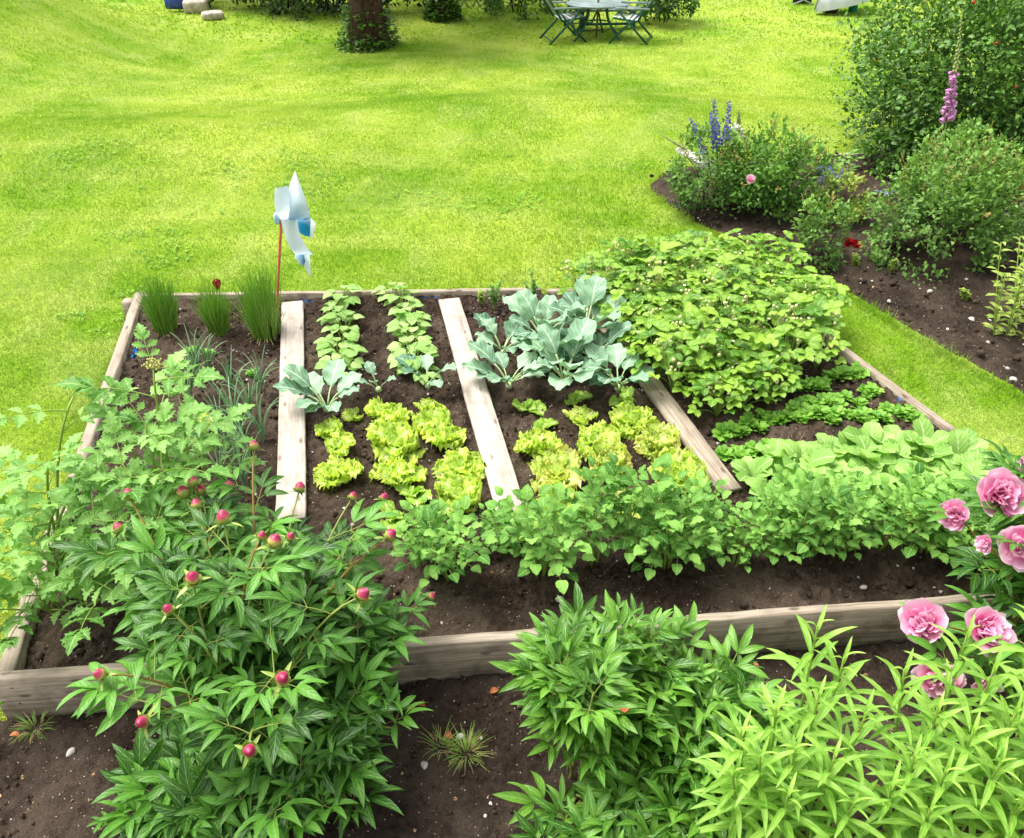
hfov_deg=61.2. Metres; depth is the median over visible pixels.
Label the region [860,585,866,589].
stone
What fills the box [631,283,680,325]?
strawberry plant
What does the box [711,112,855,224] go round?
rose bush
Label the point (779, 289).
strawberry plant
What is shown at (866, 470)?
radish plant
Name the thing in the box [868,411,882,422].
salad seedling
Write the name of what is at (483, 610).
bed soil
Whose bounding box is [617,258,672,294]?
strawberry plant
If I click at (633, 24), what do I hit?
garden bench
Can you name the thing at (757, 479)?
radish plant
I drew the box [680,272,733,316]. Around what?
strawberry plant
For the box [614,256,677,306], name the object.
strawberry plant
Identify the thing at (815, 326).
strawberry plant
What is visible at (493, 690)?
dry leaf
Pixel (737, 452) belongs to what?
salad seedling
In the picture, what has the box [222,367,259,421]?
onion plant
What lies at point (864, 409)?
salad seedling
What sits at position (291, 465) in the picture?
wooden plank
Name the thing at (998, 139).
rose bush
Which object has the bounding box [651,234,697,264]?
strawberry plant
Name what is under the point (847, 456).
radish plant
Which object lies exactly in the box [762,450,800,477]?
radish plant
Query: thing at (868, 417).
salad seedling
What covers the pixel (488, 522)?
potato plant
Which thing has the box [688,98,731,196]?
delphinium
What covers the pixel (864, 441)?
radish plant
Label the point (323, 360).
bean plant
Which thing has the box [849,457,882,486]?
radish plant
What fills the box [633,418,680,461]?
lettuce
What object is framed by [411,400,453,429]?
lettuce
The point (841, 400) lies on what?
salad seedling
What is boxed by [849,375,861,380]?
salad seedling
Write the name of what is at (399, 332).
bean plant
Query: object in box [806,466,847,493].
radish plant
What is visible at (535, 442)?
lettuce
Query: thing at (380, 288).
bean plant
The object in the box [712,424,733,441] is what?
salad seedling
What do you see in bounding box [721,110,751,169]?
foxglove
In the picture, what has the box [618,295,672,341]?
strawberry plant
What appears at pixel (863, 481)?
potato plant
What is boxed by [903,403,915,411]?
salad seedling
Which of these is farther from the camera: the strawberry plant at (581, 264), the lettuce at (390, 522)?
the strawberry plant at (581, 264)
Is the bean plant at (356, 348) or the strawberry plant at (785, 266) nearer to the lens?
the bean plant at (356, 348)
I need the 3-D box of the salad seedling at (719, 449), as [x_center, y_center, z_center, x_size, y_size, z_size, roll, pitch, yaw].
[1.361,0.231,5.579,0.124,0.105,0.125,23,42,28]
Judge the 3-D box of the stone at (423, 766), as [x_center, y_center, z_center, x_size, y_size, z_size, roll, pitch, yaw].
[-0.403,1.611,4.033,0.041,0.030,0.054,-15,39,-20]
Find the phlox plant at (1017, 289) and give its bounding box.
[983,236,1023,339]
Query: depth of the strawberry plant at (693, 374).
5.91 m
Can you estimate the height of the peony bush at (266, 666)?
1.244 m
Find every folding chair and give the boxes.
[539,0,586,44]
[563,0,603,34]
[609,0,654,44]
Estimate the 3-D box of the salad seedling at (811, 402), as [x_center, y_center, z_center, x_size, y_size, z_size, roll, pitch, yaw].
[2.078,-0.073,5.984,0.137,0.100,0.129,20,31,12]
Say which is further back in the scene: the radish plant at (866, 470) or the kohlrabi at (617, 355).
the kohlrabi at (617, 355)
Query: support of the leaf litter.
on the front border soil at (54, 812)
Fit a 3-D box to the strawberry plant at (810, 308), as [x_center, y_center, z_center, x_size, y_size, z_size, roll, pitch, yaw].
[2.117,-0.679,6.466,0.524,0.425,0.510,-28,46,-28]
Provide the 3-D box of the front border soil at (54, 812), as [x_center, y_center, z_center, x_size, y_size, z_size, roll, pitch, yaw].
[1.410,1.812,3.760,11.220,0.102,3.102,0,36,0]
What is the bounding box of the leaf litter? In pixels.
[0,150,1019,835]
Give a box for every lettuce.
[196,412,214,432]
[313,455,363,489]
[314,414,344,440]
[324,432,355,457]
[342,406,363,421]
[363,396,412,422]
[366,417,417,462]
[366,420,392,430]
[368,453,427,487]
[380,500,405,531]
[394,482,431,506]
[406,442,425,458]
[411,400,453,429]
[413,397,436,409]
[418,416,466,451]
[431,447,486,481]
[434,469,482,516]
[512,398,546,416]
[513,424,563,458]
[526,444,584,493]
[531,417,557,429]
[536,484,584,520]
[562,404,597,426]
[564,390,592,405]
[576,419,622,461]
[583,437,632,477]
[608,399,656,440]
[609,386,635,406]
[614,485,642,518]
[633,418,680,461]
[647,445,709,493]
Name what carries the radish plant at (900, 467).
on the bed soil at (483, 610)
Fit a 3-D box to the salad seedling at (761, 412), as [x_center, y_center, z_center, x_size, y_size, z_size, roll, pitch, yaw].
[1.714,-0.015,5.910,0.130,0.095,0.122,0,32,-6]
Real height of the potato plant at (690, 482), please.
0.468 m
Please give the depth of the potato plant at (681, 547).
4.48 m
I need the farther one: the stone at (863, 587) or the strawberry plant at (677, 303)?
the strawberry plant at (677, 303)
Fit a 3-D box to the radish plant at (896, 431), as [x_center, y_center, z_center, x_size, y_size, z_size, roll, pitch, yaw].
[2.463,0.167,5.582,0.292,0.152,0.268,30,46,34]
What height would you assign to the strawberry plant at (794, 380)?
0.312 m
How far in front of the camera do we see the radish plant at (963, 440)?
5.48 m
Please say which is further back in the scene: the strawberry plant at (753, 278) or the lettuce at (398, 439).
the strawberry plant at (753, 278)
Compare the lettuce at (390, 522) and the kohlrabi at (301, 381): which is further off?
the kohlrabi at (301, 381)
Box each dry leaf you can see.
[9,731,18,736]
[444,730,452,738]
[490,687,498,693]
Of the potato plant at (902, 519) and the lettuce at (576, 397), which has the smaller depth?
the potato plant at (902, 519)
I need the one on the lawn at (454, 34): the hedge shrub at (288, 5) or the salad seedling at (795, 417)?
the hedge shrub at (288, 5)
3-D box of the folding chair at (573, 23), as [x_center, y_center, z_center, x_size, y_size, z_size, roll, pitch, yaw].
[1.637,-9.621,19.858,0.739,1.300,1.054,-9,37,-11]
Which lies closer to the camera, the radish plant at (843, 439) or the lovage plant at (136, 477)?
the lovage plant at (136, 477)
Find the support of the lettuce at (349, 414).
on the bed soil at (483, 610)
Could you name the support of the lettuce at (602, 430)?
on the bed soil at (483, 610)
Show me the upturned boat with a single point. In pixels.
(823, 5)
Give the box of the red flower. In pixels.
[212,279,223,303]
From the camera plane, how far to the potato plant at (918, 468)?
4.83 m
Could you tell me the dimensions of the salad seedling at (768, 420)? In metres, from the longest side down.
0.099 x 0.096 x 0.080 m
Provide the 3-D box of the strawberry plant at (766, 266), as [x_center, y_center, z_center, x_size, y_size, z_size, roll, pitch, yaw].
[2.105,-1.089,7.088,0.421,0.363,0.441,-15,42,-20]
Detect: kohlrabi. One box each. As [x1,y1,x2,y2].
[273,359,360,412]
[354,361,395,392]
[395,353,456,389]
[461,339,551,389]
[473,312,541,353]
[502,289,585,336]
[511,329,596,365]
[532,316,608,390]
[548,273,626,330]
[563,321,631,362]
[576,342,655,393]
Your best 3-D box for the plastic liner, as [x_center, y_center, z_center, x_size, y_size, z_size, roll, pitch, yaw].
[-2.866,-0.497,6.576,0.050,0.063,0.140,-6,37,-8]
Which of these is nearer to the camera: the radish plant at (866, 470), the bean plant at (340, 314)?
the radish plant at (866, 470)
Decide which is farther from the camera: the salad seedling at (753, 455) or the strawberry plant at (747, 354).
the strawberry plant at (747, 354)
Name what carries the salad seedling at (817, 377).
on the bed soil at (483, 610)
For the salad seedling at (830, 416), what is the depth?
5.85 m
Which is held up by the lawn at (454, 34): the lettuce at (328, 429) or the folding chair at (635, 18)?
the folding chair at (635, 18)
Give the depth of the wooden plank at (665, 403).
5.74 m
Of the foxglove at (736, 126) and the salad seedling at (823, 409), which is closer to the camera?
the salad seedling at (823, 409)
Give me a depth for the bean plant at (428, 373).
6.19 m
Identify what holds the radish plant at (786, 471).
on the bed soil at (483, 610)
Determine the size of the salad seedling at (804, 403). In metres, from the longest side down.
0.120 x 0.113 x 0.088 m
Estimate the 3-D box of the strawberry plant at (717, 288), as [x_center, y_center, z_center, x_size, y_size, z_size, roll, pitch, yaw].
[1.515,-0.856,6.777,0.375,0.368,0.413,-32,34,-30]
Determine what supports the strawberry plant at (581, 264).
on the bed soil at (483, 610)
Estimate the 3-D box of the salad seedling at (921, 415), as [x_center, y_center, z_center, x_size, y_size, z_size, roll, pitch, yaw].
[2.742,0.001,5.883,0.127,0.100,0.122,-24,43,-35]
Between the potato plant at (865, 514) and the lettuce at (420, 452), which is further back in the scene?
the lettuce at (420, 452)
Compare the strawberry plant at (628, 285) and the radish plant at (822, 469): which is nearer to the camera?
the radish plant at (822, 469)
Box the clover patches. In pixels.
[0,123,850,705]
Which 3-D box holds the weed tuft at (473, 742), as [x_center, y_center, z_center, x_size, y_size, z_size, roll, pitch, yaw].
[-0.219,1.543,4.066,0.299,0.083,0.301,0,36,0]
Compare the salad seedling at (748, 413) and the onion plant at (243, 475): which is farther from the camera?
the salad seedling at (748, 413)
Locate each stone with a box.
[66,747,75,756]
[182,0,208,13]
[201,10,223,19]
[420,761,427,769]
[456,733,463,739]
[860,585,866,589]
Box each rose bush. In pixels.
[661,114,779,215]
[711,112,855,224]
[790,193,862,274]
[808,165,874,225]
[858,117,1023,288]
[894,117,1023,215]
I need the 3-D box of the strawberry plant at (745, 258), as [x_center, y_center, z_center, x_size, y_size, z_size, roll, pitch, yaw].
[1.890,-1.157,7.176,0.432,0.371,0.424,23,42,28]
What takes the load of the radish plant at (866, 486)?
on the bed soil at (483, 610)
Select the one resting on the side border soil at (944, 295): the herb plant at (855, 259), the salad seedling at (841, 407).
the herb plant at (855, 259)
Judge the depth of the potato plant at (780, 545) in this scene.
4.64 m
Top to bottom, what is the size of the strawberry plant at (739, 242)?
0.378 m
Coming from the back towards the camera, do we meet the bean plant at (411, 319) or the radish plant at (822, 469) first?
the bean plant at (411, 319)
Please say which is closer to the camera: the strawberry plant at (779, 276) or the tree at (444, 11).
the strawberry plant at (779, 276)
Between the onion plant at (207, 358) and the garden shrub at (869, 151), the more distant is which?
the garden shrub at (869, 151)
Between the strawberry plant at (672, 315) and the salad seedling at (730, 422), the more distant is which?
the strawberry plant at (672, 315)
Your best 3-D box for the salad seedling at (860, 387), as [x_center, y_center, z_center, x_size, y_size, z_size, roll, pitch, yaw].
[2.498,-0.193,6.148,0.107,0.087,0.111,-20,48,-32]
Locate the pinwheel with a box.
[273,171,315,312]
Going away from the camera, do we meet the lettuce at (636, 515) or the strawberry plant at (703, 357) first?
the lettuce at (636, 515)
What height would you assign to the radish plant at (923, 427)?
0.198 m
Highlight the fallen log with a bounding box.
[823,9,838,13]
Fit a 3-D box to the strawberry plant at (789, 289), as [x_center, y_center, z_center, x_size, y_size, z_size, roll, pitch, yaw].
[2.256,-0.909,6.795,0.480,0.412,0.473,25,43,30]
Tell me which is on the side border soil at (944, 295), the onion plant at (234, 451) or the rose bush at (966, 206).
the rose bush at (966, 206)
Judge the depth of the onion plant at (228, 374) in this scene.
5.94 m
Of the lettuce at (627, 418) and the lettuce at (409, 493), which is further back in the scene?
the lettuce at (627, 418)
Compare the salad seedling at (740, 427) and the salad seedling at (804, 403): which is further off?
the salad seedling at (804, 403)
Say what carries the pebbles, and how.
on the front border soil at (54, 812)
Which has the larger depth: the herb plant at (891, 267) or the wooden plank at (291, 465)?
the herb plant at (891, 267)
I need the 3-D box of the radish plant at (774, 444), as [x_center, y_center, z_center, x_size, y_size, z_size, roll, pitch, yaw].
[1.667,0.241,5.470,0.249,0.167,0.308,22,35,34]
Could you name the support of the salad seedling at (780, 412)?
on the bed soil at (483, 610)
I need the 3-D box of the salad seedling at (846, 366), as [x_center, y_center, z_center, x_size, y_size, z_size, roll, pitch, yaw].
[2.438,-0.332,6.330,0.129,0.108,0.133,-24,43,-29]
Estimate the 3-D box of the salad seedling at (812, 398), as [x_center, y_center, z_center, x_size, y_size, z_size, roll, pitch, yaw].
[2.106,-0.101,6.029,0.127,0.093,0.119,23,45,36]
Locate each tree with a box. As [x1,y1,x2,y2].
[333,0,401,52]
[421,0,465,22]
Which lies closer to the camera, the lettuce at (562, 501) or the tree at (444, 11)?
the lettuce at (562, 501)
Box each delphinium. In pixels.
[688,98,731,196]
[802,144,865,196]
[873,144,987,198]
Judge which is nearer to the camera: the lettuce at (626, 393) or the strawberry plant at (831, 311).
the lettuce at (626, 393)
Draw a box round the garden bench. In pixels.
[577,6,640,31]
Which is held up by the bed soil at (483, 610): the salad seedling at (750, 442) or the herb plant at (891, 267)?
the salad seedling at (750, 442)
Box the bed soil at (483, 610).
[25,292,994,668]
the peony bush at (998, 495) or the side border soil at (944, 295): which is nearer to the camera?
the peony bush at (998, 495)
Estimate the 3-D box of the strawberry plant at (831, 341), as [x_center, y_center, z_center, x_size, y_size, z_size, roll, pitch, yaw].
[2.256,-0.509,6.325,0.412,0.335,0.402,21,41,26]
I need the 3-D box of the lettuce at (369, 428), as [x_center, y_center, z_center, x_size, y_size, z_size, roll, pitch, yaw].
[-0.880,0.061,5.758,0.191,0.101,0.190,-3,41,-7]
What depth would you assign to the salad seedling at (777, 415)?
5.86 m
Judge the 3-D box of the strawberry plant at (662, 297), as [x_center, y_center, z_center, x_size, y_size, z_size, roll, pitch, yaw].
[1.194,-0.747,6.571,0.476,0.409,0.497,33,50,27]
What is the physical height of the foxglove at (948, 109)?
1.895 m
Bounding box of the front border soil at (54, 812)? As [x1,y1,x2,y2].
[0,634,1023,837]
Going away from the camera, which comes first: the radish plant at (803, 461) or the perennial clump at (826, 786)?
the perennial clump at (826, 786)
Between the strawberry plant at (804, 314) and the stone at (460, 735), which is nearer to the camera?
the stone at (460, 735)
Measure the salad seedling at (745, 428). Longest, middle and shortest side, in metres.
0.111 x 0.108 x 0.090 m
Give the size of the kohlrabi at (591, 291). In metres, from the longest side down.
0.733 x 0.603 x 0.494 m
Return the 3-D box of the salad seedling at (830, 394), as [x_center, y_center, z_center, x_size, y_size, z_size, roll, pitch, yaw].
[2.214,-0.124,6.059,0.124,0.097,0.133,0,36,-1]
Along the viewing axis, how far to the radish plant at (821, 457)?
5.38 m
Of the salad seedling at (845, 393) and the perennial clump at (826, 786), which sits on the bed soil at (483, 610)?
the salad seedling at (845, 393)
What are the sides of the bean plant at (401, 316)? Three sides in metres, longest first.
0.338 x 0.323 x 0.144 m
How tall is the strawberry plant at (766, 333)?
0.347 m
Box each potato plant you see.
[389,494,497,587]
[393,495,469,560]
[468,499,528,556]
[481,481,595,594]
[549,456,652,567]
[584,452,692,563]
[608,473,724,580]
[672,470,743,547]
[682,498,743,566]
[718,496,780,573]
[746,489,826,564]
[749,463,830,548]
[765,472,878,560]
[818,489,884,560]
[823,460,888,545]
[853,473,947,555]
[889,466,990,563]
[894,461,967,533]
[917,479,995,568]
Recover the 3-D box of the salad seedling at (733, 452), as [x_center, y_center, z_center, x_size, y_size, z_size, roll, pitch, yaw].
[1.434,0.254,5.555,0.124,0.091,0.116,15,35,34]
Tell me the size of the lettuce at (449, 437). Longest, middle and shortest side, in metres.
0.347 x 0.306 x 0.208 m
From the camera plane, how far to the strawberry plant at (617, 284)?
6.79 m
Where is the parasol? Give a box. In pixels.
[596,0,598,37]
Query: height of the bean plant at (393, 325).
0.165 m
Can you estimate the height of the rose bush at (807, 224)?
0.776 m
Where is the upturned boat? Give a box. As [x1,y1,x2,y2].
[814,0,869,11]
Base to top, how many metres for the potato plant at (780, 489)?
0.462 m
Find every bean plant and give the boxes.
[313,333,356,361]
[314,348,361,383]
[316,307,355,324]
[319,310,364,340]
[323,284,363,308]
[323,293,358,312]
[326,324,359,348]
[328,345,367,371]
[371,282,411,301]
[379,285,420,310]
[386,312,431,345]
[387,335,437,368]
[388,296,425,321]
[389,326,432,351]
[389,339,438,374]
[394,307,431,328]
[397,356,440,384]
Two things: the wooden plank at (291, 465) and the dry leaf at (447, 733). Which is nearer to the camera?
the dry leaf at (447, 733)
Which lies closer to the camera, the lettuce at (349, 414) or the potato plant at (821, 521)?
the potato plant at (821, 521)
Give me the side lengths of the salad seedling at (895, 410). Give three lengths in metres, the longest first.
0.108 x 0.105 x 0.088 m
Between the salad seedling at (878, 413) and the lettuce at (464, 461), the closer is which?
the lettuce at (464, 461)
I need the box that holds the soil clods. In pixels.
[0,149,1023,837]
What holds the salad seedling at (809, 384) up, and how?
on the bed soil at (483, 610)
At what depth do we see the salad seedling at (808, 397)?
6.03 m
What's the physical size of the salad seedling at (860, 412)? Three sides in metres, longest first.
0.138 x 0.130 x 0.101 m
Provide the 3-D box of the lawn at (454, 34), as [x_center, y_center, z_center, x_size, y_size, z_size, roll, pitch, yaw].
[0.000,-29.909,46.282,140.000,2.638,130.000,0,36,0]
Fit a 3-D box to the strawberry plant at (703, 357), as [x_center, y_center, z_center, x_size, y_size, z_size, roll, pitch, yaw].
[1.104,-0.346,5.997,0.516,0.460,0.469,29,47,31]
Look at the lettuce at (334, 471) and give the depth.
5.32 m
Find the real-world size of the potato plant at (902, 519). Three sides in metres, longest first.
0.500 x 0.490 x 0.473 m
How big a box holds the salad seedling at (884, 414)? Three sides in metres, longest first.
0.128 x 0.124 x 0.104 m
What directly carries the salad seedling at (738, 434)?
on the bed soil at (483, 610)
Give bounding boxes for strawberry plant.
[552,253,600,280]
[557,250,620,294]
[575,253,620,280]
[581,248,620,271]
[584,280,628,314]
[597,289,646,332]
[598,234,655,281]
[598,250,646,283]
[600,263,636,299]
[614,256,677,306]
[614,311,674,359]
[615,283,657,323]
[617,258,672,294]
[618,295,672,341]
[621,245,665,286]
[624,320,685,376]
[626,235,678,276]
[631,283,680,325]
[637,241,700,290]
[642,291,698,340]
[644,330,712,396]
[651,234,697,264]
[651,264,704,304]
[652,276,712,311]
[654,325,727,384]
[657,308,716,357]
[662,253,719,289]
[665,231,696,263]
[667,238,714,264]
[671,305,733,369]
[673,302,714,315]
[674,362,722,403]
[679,229,724,263]
[679,249,718,284]
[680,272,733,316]
[687,369,752,416]
[689,330,759,381]
[691,282,731,314]
[694,350,752,395]
[697,252,752,291]
[700,291,749,335]
[703,258,753,315]
[704,241,756,275]
[706,237,745,261]
[706,316,750,348]
[708,327,770,373]
[712,297,770,344]
[713,366,772,411]
[714,343,780,385]
[717,287,768,322]
[718,228,766,270]
[724,255,767,288]
[726,275,778,314]
[726,285,781,327]
[732,325,790,361]
[736,253,772,274]
[738,335,802,385]
[740,280,788,328]
[745,361,801,401]
[746,300,800,345]
[748,230,804,271]
[749,259,793,298]
[750,257,796,285]
[751,324,826,378]
[754,273,801,305]
[759,241,812,280]
[764,292,831,347]
[766,301,807,334]
[768,275,831,317]
[775,266,828,293]
[777,293,845,348]
[784,317,824,361]
[792,275,837,305]
[795,324,851,367]
[803,278,851,320]
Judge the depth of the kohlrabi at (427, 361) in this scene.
6.18 m
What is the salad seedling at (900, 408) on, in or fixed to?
on the bed soil at (483, 610)
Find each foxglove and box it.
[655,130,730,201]
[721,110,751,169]
[927,9,962,181]
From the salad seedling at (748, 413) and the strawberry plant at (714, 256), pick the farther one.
the strawberry plant at (714, 256)
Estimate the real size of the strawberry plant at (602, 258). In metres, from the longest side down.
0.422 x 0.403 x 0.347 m
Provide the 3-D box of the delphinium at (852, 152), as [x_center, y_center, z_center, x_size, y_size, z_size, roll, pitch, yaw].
[3.285,-2.485,8.957,0.629,0.562,0.678,0,36,0]
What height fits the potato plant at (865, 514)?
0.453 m
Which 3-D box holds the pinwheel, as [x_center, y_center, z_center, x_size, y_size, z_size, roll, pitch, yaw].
[-1.716,-1.275,6.746,0.443,1.275,0.210,-3,37,-4]
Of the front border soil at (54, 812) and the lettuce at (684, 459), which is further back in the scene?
the lettuce at (684, 459)
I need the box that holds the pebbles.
[10,150,1023,828]
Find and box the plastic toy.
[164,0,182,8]
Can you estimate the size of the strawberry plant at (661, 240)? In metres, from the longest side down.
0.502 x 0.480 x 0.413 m
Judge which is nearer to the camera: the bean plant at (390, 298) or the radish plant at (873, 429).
the radish plant at (873, 429)
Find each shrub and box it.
[208,0,284,8]
[239,0,334,16]
[265,0,399,21]
[327,0,426,8]
[479,0,562,21]
[636,0,699,24]
[813,0,1023,190]
[853,113,953,180]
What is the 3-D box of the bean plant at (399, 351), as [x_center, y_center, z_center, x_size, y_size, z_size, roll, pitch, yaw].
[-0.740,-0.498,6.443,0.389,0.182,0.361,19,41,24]
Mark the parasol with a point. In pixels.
(597, 19)
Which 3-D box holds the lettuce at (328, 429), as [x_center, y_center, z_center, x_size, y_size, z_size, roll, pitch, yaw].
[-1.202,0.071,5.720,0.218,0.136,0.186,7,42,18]
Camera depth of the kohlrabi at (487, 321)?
6.50 m
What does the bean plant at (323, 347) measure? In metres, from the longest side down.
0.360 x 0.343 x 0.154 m
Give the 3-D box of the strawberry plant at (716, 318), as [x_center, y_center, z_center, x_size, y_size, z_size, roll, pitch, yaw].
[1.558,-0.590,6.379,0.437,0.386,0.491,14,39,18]
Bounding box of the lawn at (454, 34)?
[0,0,1023,720]
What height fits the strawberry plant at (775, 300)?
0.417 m
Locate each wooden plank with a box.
[275,300,306,523]
[438,298,521,523]
[588,308,741,495]
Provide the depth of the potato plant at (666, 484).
4.48 m
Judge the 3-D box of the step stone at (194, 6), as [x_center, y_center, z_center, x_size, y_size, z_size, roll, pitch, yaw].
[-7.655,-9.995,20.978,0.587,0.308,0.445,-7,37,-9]
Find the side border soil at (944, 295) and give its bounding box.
[650,153,1023,393]
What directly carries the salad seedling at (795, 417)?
on the bed soil at (483, 610)
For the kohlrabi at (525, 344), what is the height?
0.396 m
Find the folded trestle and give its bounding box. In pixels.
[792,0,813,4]
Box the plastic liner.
[131,348,136,358]
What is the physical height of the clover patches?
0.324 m
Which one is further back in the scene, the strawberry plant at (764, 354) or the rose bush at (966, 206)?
the rose bush at (966, 206)
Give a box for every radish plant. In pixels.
[730,455,772,480]
[745,475,783,498]
[755,438,796,458]
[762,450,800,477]
[780,439,835,473]
[782,466,807,491]
[793,457,827,477]
[802,441,843,474]
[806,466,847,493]
[812,458,870,485]
[815,433,847,456]
[823,445,867,474]
[829,477,871,498]
[834,431,877,458]
[842,421,898,457]
[846,435,892,468]
[848,471,895,496]
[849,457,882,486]
[866,451,913,482]
[869,424,918,455]
[882,438,917,464]
[887,465,900,490]
[894,460,956,487]
[902,418,951,455]
[902,432,953,463]
[923,460,950,474]
[924,449,957,475]
[937,428,988,465]
[940,453,986,478]
[952,462,988,492]
[960,447,995,471]
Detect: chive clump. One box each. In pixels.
[130,271,180,336]
[187,276,235,336]
[224,265,289,343]
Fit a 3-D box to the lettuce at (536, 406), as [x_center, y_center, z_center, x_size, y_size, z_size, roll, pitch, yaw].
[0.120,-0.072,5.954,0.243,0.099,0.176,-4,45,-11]
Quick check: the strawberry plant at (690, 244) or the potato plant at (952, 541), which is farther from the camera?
the strawberry plant at (690, 244)
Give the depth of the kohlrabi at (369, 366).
6.13 m
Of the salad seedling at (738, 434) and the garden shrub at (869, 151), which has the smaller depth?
the salad seedling at (738, 434)
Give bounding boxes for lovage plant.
[0,323,265,655]
[0,384,137,653]
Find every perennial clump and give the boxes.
[686,604,905,837]
[835,614,1023,837]
[974,603,1023,837]
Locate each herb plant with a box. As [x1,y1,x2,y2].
[477,289,484,305]
[485,280,502,308]
[523,269,539,296]
[851,252,859,265]
[888,258,898,272]
[958,287,971,300]
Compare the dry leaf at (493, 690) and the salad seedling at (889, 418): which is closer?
the dry leaf at (493, 690)
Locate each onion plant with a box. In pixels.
[166,342,209,396]
[171,325,208,375]
[174,394,223,465]
[192,332,224,367]
[201,388,228,440]
[207,366,243,430]
[207,419,246,465]
[207,433,233,479]
[215,346,251,397]
[217,431,267,493]
[221,383,282,441]
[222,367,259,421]
[222,412,255,448]
[226,403,245,437]
[228,421,260,474]
[236,343,278,393]
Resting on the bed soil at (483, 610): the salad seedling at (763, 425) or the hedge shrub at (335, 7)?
the salad seedling at (763, 425)
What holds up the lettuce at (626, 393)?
on the bed soil at (483, 610)
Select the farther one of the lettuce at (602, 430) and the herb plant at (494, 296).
the herb plant at (494, 296)
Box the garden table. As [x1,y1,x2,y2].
[566,0,630,41]
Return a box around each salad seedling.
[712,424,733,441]
[714,421,732,435]
[714,444,732,460]
[723,419,738,435]
[727,449,742,460]
[729,425,743,436]
[730,426,741,437]
[731,444,745,449]
[731,449,751,461]
[734,425,748,437]
[738,415,754,427]
[741,426,752,435]
[742,448,756,458]
[743,411,755,422]
[744,440,761,456]
[754,421,769,433]
[755,408,771,420]
[759,438,769,443]
[760,416,773,424]
[764,413,778,424]
[767,411,782,425]
[768,410,787,425]
[779,409,793,421]
[784,409,798,421]
[785,399,800,410]
[794,396,807,402]
[795,408,815,421]
[795,414,807,423]
[796,402,809,411]
[799,380,812,391]
[800,405,816,413]
[805,376,817,382]
[805,394,816,402]
[807,399,823,408]
[808,381,818,391]
[810,396,825,404]
[811,376,825,387]
[812,408,822,419]
[813,404,827,418]
[815,380,831,392]
[815,392,831,404]
[817,406,832,418]
[818,375,831,386]
[821,370,833,376]
[822,392,837,401]
[824,412,842,424]
[826,370,841,379]
[828,406,845,419]
[830,404,847,415]
[831,366,842,375]
[832,392,844,398]
[833,398,848,408]
[836,367,852,381]
[839,389,853,401]
[840,364,855,377]
[843,411,852,420]
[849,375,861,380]
[849,409,866,422]
[850,360,865,370]
[850,398,867,407]
[853,366,869,377]
[854,406,872,419]
[857,383,871,394]
[861,385,877,396]
[861,390,871,398]
[861,415,878,421]
[865,385,884,395]
[866,381,878,388]
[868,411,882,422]
[871,410,887,422]
[877,401,894,413]
[879,413,894,424]
[885,407,899,415]
[892,405,908,419]
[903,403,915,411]
[905,412,917,421]
[908,410,926,422]
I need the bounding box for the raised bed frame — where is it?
[0,286,1023,720]
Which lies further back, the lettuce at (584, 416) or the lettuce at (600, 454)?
the lettuce at (584, 416)
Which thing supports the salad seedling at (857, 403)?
on the bed soil at (483, 610)
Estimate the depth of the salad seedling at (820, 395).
6.03 m
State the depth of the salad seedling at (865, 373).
6.30 m
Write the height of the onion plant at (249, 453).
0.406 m
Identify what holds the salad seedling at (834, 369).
on the bed soil at (483, 610)
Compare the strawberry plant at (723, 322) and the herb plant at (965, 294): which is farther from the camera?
the herb plant at (965, 294)
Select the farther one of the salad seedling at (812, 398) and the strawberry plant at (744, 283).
the strawberry plant at (744, 283)
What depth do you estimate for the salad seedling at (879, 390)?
6.11 m
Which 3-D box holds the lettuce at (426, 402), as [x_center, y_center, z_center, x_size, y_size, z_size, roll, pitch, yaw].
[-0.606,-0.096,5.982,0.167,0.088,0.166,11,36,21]
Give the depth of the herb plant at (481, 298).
7.13 m
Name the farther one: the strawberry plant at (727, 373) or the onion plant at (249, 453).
the strawberry plant at (727, 373)
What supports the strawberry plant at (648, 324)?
on the bed soil at (483, 610)
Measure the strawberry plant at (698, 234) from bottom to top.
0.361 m
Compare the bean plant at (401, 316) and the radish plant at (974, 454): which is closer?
the radish plant at (974, 454)
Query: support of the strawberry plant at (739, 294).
on the bed soil at (483, 610)
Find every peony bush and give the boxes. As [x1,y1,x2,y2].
[48,440,435,837]
[488,581,805,837]
[897,438,1023,708]
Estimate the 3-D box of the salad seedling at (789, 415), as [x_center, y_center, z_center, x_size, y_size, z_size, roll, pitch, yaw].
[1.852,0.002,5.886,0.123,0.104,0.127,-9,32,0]
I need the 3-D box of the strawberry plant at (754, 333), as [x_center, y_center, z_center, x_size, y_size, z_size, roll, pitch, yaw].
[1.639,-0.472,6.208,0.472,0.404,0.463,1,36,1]
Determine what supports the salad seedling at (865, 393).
on the bed soil at (483, 610)
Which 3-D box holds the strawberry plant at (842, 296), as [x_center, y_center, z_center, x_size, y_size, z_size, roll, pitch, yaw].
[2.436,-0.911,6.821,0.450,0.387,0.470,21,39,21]
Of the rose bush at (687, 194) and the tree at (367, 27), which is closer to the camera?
the rose bush at (687, 194)
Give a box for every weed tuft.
[9,710,67,742]
[418,715,462,764]
[435,721,496,773]
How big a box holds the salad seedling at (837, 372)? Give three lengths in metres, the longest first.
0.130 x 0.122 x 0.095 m
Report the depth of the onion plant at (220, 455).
5.28 m

